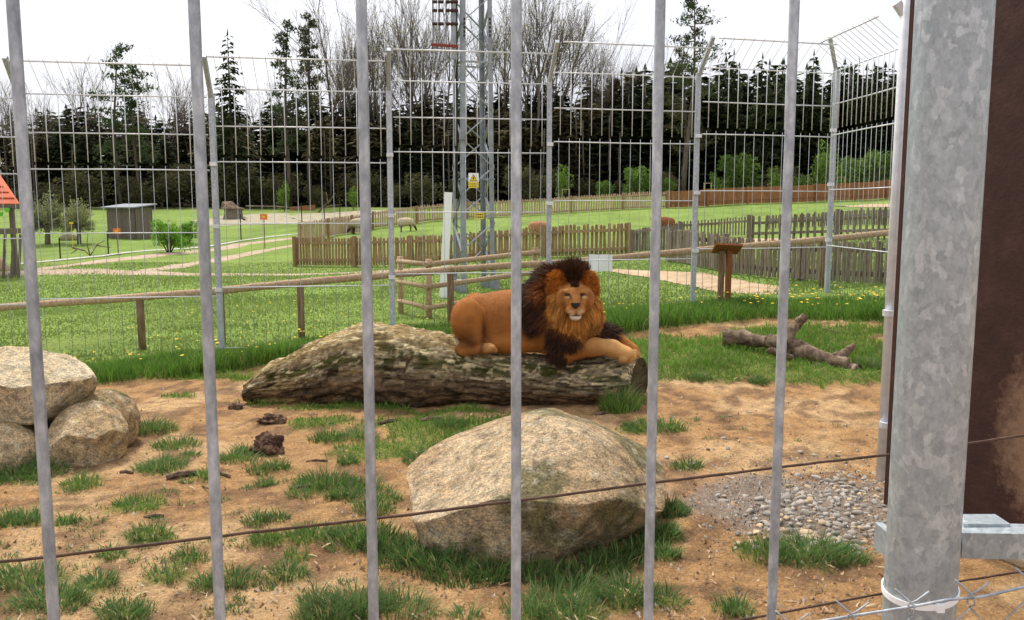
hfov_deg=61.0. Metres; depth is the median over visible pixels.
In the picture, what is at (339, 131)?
young tree
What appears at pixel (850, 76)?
spruce tree
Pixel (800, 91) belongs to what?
spruce tree
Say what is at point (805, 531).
pebble
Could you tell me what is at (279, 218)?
sand yard
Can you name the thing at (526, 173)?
undergrowth bush
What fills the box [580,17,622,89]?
bare tree
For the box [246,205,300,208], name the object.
driftwood
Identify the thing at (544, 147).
slender trunk
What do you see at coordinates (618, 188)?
undergrowth bush
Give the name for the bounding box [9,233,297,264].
kerb strip
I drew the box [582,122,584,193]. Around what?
slender trunk
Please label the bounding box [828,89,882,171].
spruce tree
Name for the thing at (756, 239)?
sand path
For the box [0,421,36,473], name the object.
boulder
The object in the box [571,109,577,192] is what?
slender trunk
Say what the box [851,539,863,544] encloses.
pebble
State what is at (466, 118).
fence panel
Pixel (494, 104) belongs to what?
spruce tree
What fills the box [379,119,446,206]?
spruce tree
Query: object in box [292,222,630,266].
picket fence
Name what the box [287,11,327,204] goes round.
pine tree
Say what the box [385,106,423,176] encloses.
spruce tree
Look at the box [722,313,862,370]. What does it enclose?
dead branch
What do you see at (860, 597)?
rusty wire
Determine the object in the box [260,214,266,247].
orange sign
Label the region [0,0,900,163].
sky
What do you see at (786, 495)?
pebble
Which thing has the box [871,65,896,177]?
spruce tree
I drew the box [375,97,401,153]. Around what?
spruce tree
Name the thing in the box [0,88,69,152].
bare tree
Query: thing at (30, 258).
bar railing
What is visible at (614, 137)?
spruce tree
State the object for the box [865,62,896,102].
spruce tree
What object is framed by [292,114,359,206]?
tree
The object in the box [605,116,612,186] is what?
slender trunk
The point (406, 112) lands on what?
spruce tree
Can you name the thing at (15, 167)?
slender trunk
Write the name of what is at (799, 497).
pebble
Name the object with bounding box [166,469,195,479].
stick
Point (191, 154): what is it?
slender trunk
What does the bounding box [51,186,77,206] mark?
undergrowth bush
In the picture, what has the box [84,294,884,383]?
grass strip
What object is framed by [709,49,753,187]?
spruce tree
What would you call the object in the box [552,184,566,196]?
undergrowth bush
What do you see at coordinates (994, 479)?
brown door
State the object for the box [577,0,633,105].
bare tree
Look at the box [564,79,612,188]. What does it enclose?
young tree
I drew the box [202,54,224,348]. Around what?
fence post
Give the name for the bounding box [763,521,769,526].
pebble
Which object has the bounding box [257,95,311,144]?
spruce tree
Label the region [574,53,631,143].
bare tree
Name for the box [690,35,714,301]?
fence post
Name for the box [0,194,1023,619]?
ground
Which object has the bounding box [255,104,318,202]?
young tree
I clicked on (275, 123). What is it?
spruce tree
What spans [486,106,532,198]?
young tree
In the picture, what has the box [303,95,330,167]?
spruce tree
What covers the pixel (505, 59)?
bare tree
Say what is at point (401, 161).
slender trunk
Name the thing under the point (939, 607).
cable tie
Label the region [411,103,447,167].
young tree
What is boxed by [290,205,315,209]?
clay bank
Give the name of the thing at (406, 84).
bare tree
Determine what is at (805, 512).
pebble
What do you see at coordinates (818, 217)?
distant picket fence
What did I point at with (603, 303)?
dandelion flowers
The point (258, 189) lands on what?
undergrowth bush
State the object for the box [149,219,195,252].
leafy bush
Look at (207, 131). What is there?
spruce tree
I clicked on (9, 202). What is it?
hut
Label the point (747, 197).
board fence
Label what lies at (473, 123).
young tree
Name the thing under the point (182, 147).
young tree
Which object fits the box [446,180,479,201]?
undergrowth bush
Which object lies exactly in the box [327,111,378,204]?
young tree
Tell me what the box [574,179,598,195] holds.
undergrowth bush
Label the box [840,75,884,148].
spruce tree
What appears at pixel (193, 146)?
young tree
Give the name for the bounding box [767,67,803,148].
spruce tree
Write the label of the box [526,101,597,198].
spruce tree
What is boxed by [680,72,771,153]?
spruce tree
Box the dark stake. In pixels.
[58,238,60,257]
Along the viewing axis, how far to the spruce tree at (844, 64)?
85.93 m
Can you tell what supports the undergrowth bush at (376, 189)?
on the ground at (836, 402)
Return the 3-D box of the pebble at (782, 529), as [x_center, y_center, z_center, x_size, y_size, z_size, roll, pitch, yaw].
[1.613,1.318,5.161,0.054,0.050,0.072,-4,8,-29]
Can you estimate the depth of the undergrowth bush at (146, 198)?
70.62 m
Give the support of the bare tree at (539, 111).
on the ground at (836, 402)
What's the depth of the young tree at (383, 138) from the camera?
79.56 m
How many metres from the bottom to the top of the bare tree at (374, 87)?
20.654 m
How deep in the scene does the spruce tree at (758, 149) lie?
74.17 m
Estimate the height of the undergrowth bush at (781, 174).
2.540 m
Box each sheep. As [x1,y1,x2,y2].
[347,218,359,233]
[397,217,416,231]
[528,221,545,231]
[650,217,674,226]
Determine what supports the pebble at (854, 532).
on the ground at (836, 402)
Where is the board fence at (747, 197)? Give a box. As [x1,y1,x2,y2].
[668,180,890,207]
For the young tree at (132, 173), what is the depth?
76.92 m
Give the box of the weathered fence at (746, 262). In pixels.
[665,229,887,282]
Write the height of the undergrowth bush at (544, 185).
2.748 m
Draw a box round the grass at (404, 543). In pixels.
[326,494,686,592]
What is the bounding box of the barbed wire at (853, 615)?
[775,567,1023,619]
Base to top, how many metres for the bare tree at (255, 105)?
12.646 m
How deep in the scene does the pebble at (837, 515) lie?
5.40 m
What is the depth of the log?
8.08 m
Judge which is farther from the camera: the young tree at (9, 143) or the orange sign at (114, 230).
the young tree at (9, 143)
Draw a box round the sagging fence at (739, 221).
[677,215,752,236]
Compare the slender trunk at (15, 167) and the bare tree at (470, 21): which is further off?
the bare tree at (470, 21)
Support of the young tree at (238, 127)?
on the ground at (836, 402)
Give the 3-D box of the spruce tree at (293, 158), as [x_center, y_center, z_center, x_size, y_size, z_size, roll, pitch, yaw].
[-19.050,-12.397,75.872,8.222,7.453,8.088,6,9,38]
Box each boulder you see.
[0,346,97,424]
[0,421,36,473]
[23,418,54,433]
[48,400,128,467]
[58,232,76,240]
[77,389,140,447]
[406,408,666,561]
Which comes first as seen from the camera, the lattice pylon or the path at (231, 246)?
the lattice pylon
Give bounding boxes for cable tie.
[881,577,959,612]
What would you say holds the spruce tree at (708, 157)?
on the ground at (836, 402)
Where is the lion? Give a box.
[450,254,640,370]
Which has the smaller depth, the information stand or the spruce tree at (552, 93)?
the information stand
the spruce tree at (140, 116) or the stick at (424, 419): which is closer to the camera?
the stick at (424, 419)
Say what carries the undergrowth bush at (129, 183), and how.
on the ground at (836, 402)
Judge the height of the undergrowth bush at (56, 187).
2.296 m
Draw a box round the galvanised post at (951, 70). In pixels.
[881,0,995,619]
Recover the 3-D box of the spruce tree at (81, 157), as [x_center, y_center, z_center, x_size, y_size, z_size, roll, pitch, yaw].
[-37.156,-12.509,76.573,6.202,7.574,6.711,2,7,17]
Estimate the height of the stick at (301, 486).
0.026 m
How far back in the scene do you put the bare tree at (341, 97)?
80.03 m
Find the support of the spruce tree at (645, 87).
on the ground at (836, 402)
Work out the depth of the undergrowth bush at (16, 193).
70.05 m
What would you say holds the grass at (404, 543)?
on the ground at (836, 402)
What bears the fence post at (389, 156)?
on the ground at (836, 402)
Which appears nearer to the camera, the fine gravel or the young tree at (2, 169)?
the fine gravel
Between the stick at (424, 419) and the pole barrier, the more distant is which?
the pole barrier
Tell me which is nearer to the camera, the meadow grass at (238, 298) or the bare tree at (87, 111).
the meadow grass at (238, 298)
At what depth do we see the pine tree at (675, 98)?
72.28 m
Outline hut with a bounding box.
[0,175,21,277]
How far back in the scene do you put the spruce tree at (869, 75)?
85.09 m
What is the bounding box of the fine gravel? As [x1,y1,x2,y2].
[682,452,883,560]
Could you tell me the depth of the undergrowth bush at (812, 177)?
70.18 m
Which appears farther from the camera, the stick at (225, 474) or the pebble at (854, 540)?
the stick at (225, 474)
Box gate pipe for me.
[876,0,909,481]
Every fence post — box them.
[2,55,10,81]
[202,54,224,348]
[386,48,394,325]
[546,40,558,263]
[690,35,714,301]
[824,35,839,292]
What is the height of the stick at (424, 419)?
0.043 m
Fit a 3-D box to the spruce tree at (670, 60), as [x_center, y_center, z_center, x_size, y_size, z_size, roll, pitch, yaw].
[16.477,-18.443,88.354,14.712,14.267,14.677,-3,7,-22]
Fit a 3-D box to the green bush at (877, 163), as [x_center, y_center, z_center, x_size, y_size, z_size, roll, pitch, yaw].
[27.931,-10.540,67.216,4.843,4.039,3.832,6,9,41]
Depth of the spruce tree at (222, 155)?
74.72 m
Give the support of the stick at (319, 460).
on the ground at (836, 402)
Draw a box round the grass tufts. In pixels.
[0,353,881,619]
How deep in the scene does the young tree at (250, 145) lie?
76.33 m
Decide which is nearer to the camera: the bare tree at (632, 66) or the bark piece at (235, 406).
the bark piece at (235, 406)
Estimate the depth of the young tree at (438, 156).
77.09 m
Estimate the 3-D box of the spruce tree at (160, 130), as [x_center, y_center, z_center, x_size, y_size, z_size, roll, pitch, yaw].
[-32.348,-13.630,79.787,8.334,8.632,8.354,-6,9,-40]
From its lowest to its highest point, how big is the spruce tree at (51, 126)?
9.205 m
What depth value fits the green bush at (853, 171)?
67.69 m
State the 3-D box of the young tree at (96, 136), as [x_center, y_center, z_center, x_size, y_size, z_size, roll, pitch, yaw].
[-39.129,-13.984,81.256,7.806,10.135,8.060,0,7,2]
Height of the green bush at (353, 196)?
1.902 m
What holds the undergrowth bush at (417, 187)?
on the ground at (836, 402)
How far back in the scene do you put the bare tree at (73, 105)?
80.95 m
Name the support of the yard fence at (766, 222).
on the ground at (836, 402)
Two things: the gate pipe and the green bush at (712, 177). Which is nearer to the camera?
the gate pipe
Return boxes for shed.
[100,204,156,238]
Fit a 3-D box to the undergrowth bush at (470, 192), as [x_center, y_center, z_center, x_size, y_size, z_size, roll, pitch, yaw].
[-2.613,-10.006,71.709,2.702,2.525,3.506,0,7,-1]
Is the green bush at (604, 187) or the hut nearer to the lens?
the hut
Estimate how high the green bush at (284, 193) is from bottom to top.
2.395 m
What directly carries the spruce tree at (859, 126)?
on the ground at (836, 402)
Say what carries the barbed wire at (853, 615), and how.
attached to the bar railing at (30, 258)
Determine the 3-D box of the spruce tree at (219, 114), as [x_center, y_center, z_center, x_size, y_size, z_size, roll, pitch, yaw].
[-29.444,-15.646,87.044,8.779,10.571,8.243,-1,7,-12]
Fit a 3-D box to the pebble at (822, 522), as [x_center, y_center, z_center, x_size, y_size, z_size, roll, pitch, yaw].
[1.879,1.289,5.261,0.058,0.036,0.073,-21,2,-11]
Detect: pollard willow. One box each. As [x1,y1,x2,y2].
[33,190,69,243]
[59,195,97,243]
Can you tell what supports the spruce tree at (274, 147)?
on the ground at (836, 402)
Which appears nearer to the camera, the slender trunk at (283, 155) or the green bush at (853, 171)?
the green bush at (853, 171)
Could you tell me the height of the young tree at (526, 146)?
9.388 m
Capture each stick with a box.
[119,470,133,473]
[143,514,163,517]
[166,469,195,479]
[220,472,230,476]
[290,484,311,489]
[306,459,327,461]
[378,418,394,424]
[422,416,440,421]
[595,411,605,415]
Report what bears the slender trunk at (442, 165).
on the ground at (836, 402)
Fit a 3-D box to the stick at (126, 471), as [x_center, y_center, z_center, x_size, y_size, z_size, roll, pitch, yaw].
[-2.739,1.151,6.175,0.106,0.032,0.027,2,7,13]
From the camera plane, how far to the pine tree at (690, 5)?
68.10 m
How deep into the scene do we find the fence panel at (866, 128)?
11.87 m
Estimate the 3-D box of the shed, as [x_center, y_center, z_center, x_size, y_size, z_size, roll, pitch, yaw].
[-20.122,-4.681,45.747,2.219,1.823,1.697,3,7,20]
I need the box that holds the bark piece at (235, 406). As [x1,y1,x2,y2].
[228,402,243,409]
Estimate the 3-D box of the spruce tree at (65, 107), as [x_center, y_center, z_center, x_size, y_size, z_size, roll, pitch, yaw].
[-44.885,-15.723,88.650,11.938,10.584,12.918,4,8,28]
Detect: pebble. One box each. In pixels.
[746,508,753,513]
[754,496,763,500]
[760,504,767,509]
[762,511,769,515]
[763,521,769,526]
[780,527,789,533]
[781,492,790,499]
[793,495,804,499]
[796,499,805,503]
[799,529,813,534]
[800,509,809,516]
[811,475,821,479]
[817,519,826,525]
[818,506,827,512]
[832,513,840,517]
[832,521,844,527]
[844,534,852,538]
[847,530,856,534]
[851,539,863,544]
[852,510,862,514]
[859,503,867,507]
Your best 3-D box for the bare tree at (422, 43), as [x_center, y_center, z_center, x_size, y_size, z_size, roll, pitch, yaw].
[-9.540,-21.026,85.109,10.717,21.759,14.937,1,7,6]
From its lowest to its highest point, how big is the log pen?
1.211 m
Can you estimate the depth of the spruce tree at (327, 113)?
82.03 m
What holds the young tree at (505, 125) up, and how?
on the ground at (836, 402)
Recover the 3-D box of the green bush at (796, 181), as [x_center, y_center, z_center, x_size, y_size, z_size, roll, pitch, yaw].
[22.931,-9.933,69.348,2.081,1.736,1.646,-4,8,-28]
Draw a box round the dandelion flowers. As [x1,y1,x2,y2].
[64,285,885,358]
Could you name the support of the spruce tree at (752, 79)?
on the ground at (836, 402)
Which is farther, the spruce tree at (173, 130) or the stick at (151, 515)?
the spruce tree at (173, 130)
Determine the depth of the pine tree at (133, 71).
71.19 m
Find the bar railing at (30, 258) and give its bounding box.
[6,0,799,619]
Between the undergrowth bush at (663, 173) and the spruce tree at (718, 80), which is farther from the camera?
the spruce tree at (718, 80)
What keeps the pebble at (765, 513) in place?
on the ground at (836, 402)
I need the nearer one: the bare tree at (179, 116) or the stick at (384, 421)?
the stick at (384, 421)
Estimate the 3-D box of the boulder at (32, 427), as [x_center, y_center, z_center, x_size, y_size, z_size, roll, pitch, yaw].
[-3.826,0.896,7.211,0.743,0.654,0.548,0,7,0]
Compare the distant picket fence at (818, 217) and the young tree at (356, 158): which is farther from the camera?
the young tree at (356, 158)
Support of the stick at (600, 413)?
on the ground at (836, 402)
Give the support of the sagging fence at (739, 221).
on the ground at (836, 402)
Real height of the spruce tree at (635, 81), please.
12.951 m
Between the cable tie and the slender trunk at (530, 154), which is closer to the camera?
the cable tie
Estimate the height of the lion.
1.111 m
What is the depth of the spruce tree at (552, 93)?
87.34 m
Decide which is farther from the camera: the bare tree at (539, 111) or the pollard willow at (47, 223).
the bare tree at (539, 111)
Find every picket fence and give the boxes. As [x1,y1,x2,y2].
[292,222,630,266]
[630,222,682,252]
[768,209,889,228]
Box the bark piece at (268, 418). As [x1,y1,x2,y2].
[256,413,286,423]
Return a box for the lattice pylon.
[431,0,499,293]
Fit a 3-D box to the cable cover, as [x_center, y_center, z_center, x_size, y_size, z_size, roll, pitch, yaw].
[-1.283,-1.254,16.872,0.270,2.053,0.090,0,7,0]
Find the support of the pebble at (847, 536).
on the ground at (836, 402)
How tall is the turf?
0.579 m
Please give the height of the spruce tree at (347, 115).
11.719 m
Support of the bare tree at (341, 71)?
on the ground at (836, 402)
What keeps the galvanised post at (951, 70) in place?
on the ground at (836, 402)
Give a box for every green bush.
[275,181,289,210]
[346,186,356,209]
[555,164,573,197]
[595,180,614,195]
[621,166,651,193]
[662,178,677,194]
[709,172,720,188]
[715,151,763,192]
[767,166,781,186]
[793,175,811,185]
[804,139,838,185]
[835,156,871,191]
[842,148,892,187]
[880,157,892,179]
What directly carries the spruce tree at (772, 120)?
on the ground at (836, 402)
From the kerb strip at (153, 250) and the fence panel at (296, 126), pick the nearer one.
the fence panel at (296, 126)
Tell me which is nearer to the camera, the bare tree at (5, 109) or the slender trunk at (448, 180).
the slender trunk at (448, 180)
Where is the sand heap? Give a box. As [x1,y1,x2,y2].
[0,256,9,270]
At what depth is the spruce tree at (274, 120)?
85.53 m
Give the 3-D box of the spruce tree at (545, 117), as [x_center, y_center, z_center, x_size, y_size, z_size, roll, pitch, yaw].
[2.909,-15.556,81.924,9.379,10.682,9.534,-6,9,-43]
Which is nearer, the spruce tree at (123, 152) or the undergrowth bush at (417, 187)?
the undergrowth bush at (417, 187)
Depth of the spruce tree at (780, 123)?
74.30 m
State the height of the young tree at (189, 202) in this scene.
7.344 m
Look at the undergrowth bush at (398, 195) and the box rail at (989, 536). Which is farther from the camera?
the undergrowth bush at (398, 195)
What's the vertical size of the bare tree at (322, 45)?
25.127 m
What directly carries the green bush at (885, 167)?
on the ground at (836, 402)
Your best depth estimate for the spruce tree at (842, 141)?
77.59 m
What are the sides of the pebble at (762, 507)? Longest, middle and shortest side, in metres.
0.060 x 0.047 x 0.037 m
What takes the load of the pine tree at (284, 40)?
on the ground at (836, 402)
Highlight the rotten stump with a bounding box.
[249,431,284,455]
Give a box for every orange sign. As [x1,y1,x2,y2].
[113,228,120,252]
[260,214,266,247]
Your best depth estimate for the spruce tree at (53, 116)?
87.00 m
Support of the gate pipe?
on the ground at (836, 402)
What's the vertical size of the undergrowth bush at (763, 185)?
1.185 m
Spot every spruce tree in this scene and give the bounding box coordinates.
[3,107,57,184]
[15,111,78,187]
[33,118,84,205]
[41,108,58,128]
[50,115,104,203]
[52,104,79,136]
[56,126,117,206]
[61,101,85,142]
[74,106,103,155]
[75,137,136,205]
[98,108,122,152]
[105,127,151,200]
[113,114,194,202]
[120,107,152,135]
[144,132,188,205]
[165,109,184,194]
[176,122,256,202]
[184,127,263,206]
[185,108,257,192]
[193,29,264,207]
[205,101,234,132]
[243,111,281,202]
[252,98,277,159]
[253,115,304,198]
[256,129,322,205]
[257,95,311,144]
[259,112,287,147]
[267,102,288,132]
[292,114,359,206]
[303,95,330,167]
[310,110,344,184]
[313,94,375,151]
[328,98,396,196]
[342,120,446,206]
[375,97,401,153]
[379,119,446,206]
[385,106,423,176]
[395,100,429,146]
[408,97,441,161]
[423,87,451,139]
[437,94,468,151]
[442,93,497,184]
[485,85,510,166]
[486,88,522,142]
[507,88,546,173]
[528,87,568,173]
[535,86,584,187]
[543,85,569,149]
[571,79,594,133]
[571,106,646,194]
[597,89,664,192]
[616,85,702,194]
[619,74,676,185]
[620,68,650,105]
[624,63,679,145]
[631,70,691,164]
[648,82,748,193]
[651,58,689,133]
[663,81,758,190]
[675,73,723,172]
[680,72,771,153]
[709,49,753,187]
[709,77,739,161]
[710,55,743,99]
[717,88,776,184]
[723,62,755,104]
[737,54,783,188]
[738,68,772,171]
[738,76,828,185]
[752,60,779,108]
[755,58,807,186]
[766,59,802,89]
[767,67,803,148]
[770,80,842,194]
[776,82,826,146]
[783,50,830,182]
[797,63,827,112]
[816,85,881,182]
[819,74,854,155]
[823,59,856,108]
[828,56,874,179]
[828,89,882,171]
[839,62,893,178]
[840,63,865,126]
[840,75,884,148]
[849,92,894,174]
[851,64,888,101]
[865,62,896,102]
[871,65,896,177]
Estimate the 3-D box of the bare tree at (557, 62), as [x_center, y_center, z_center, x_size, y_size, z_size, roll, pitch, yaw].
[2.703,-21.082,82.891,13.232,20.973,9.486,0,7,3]
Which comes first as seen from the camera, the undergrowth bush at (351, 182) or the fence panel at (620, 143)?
the fence panel at (620, 143)
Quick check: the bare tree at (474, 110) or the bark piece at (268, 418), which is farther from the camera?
the bare tree at (474, 110)
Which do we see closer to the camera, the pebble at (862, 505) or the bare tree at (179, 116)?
the pebble at (862, 505)
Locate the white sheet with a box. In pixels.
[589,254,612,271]
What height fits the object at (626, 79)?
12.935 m
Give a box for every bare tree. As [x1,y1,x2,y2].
[0,75,29,177]
[0,79,57,143]
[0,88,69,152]
[35,49,133,157]
[67,36,125,165]
[109,56,218,158]
[127,46,205,154]
[160,71,207,171]
[237,74,283,141]
[242,0,429,131]
[245,51,343,129]
[263,2,403,155]
[304,12,355,116]
[311,16,394,129]
[333,0,486,146]
[335,0,428,152]
[352,0,466,122]
[368,0,470,128]
[431,0,576,127]
[466,0,618,135]
[467,3,526,115]
[468,0,610,167]
[497,0,620,173]
[572,28,647,125]
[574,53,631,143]
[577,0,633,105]
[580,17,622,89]
[586,39,691,107]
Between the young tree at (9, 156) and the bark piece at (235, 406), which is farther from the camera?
the young tree at (9, 156)
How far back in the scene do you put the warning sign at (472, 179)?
17.11 m
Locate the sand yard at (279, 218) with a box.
[191,210,408,225]
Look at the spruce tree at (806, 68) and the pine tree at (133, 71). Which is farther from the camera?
the spruce tree at (806, 68)
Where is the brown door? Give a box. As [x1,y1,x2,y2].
[883,0,1023,567]
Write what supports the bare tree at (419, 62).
on the ground at (836, 402)
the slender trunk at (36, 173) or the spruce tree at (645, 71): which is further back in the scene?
the spruce tree at (645, 71)
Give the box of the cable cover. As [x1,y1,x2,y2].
[439,192,452,297]
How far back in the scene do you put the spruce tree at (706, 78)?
82.31 m
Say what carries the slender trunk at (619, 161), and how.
on the ground at (836, 402)
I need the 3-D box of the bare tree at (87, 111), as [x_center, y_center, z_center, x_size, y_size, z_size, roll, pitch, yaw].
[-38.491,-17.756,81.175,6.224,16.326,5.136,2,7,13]
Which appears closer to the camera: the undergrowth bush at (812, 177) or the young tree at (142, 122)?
the undergrowth bush at (812, 177)
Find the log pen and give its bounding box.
[396,247,539,318]
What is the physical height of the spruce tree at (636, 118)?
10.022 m
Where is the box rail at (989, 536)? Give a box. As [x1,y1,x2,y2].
[874,514,1023,559]
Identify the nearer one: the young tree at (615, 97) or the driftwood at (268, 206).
the driftwood at (268, 206)
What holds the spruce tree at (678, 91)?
on the ground at (836, 402)
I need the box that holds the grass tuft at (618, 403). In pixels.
[594,381,647,413]
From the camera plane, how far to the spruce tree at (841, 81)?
80.46 m
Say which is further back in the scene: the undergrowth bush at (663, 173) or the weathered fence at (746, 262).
the undergrowth bush at (663, 173)
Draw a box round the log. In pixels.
[241,322,647,407]
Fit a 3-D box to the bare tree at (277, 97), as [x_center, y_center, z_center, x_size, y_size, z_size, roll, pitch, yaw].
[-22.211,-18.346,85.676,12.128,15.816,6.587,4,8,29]
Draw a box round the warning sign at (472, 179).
[468,173,478,187]
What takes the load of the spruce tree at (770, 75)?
on the ground at (836, 402)
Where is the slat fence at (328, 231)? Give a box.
[297,191,667,241]
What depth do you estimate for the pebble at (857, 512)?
5.43 m
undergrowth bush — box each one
[7,184,36,208]
[34,182,60,206]
[47,165,123,207]
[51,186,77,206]
[114,176,153,206]
[129,182,167,207]
[143,163,195,207]
[207,164,258,205]
[250,176,282,207]
[252,172,310,208]
[304,185,329,207]
[324,170,370,205]
[356,170,400,206]
[381,185,406,206]
[403,170,446,206]
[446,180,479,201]
[466,175,496,201]
[502,164,546,199]
[524,168,556,198]
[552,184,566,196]
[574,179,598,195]
[612,180,628,194]
[637,171,665,192]
[663,171,680,191]
[750,181,768,186]
[758,165,807,186]
[804,175,828,193]
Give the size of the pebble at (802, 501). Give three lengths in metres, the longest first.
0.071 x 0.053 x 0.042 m
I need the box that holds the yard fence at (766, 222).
[746,206,889,241]
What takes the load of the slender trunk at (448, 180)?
on the ground at (836, 402)
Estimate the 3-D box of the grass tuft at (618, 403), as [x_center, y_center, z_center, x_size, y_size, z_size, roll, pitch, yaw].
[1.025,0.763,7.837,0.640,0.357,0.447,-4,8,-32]
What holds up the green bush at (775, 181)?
on the ground at (836, 402)
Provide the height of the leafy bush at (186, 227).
1.291 m
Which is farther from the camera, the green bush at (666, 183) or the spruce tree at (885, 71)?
the spruce tree at (885, 71)
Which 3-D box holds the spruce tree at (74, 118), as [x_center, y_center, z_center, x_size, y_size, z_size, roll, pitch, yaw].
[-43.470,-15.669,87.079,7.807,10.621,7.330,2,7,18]
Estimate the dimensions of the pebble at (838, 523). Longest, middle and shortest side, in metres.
0.079 x 0.045 x 0.043 m
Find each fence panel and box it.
[0,82,25,346]
[8,59,214,358]
[207,55,387,347]
[392,48,552,326]
[553,41,710,304]
[699,37,836,297]
[818,16,897,301]
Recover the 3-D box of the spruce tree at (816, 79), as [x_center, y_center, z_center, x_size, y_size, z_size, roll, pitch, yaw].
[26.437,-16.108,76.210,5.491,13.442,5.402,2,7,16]
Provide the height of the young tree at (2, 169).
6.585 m
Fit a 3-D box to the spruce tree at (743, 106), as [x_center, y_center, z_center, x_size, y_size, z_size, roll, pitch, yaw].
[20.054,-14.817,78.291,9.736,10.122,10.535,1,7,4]
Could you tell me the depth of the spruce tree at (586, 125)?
76.87 m
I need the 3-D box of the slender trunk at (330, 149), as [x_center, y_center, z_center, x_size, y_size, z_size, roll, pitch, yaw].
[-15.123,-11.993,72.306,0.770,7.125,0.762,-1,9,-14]
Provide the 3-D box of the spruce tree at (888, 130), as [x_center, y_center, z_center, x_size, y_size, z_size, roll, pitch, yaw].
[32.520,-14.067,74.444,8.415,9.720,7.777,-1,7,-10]
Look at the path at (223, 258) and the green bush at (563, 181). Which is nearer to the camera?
the path at (223, 258)
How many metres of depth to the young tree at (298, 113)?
81.51 m
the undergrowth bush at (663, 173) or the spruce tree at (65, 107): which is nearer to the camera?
the undergrowth bush at (663, 173)
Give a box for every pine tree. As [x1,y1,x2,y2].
[78,41,154,203]
[91,65,162,207]
[261,19,310,206]
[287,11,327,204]
[663,48,729,189]
[664,0,732,190]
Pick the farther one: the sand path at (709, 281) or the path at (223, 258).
the path at (223, 258)
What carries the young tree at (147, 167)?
on the ground at (836, 402)
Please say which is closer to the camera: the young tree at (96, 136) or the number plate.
the number plate
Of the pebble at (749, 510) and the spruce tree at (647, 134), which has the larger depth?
the spruce tree at (647, 134)
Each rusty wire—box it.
[0,434,1023,562]
[734,570,1023,619]
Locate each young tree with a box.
[0,130,16,188]
[0,159,16,189]
[1,110,30,176]
[5,133,50,204]
[29,131,76,205]
[75,107,112,202]
[94,118,124,199]
[100,109,174,199]
[101,138,158,205]
[123,136,162,203]
[162,112,194,195]
[174,136,221,206]
[181,115,209,200]
[225,104,255,173]
[225,118,266,205]
[250,134,283,203]
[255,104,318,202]
[291,107,320,200]
[311,96,352,186]
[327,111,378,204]
[327,120,399,205]
[343,111,413,203]
[403,91,452,199]
[405,120,474,203]
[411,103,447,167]
[435,105,486,199]
[443,105,507,202]
[471,100,533,198]
[477,108,501,169]
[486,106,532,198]
[488,104,556,201]
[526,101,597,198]
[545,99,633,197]
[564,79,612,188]
[587,85,635,168]
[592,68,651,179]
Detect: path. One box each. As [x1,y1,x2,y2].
[0,264,475,275]
[37,237,291,269]
[133,244,301,270]
[611,269,778,294]
[706,237,804,242]
[847,204,889,206]
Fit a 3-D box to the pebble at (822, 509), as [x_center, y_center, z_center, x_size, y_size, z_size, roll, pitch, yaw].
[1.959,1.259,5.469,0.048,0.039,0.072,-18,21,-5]
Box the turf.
[0,317,883,562]
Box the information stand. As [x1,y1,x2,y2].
[711,243,742,300]
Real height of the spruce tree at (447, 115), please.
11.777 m
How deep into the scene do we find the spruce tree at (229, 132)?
70.52 m
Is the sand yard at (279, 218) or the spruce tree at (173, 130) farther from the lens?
the spruce tree at (173, 130)
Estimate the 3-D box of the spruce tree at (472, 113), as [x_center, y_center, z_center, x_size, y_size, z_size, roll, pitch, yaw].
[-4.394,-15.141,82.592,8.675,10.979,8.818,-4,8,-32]
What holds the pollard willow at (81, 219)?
on the ground at (836, 402)
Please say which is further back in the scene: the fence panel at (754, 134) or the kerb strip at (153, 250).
the kerb strip at (153, 250)
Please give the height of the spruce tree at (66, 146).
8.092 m
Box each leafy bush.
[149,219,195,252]
[176,221,196,243]
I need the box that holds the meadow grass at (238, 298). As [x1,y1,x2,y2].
[0,237,887,363]
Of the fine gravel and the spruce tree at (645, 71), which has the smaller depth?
the fine gravel
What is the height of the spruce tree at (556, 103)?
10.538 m
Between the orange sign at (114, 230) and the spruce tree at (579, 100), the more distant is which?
the spruce tree at (579, 100)
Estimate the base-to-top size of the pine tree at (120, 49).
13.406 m
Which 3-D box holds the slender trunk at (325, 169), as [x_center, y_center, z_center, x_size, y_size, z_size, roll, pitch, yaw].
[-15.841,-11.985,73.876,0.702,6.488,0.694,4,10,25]
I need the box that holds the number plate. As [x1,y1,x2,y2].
[474,213,483,218]
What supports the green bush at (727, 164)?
on the ground at (836, 402)
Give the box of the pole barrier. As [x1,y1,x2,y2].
[0,230,888,349]
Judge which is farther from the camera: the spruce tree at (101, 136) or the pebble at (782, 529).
the spruce tree at (101, 136)
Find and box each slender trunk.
[2,120,10,186]
[12,139,17,190]
[30,134,35,201]
[32,148,39,202]
[71,149,74,205]
[186,120,193,201]
[281,122,286,178]
[322,130,327,202]
[325,125,331,206]
[396,130,403,200]
[441,140,445,201]
[446,130,449,191]
[528,126,533,199]
[541,128,545,197]
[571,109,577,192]
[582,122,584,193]
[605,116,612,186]
[616,132,621,193]
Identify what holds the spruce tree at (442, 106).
on the ground at (836, 402)
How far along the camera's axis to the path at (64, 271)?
27.37 m
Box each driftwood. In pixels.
[71,235,109,255]
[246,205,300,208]
[318,192,341,212]
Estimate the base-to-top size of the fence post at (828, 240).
3.956 m
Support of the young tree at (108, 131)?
on the ground at (836, 402)

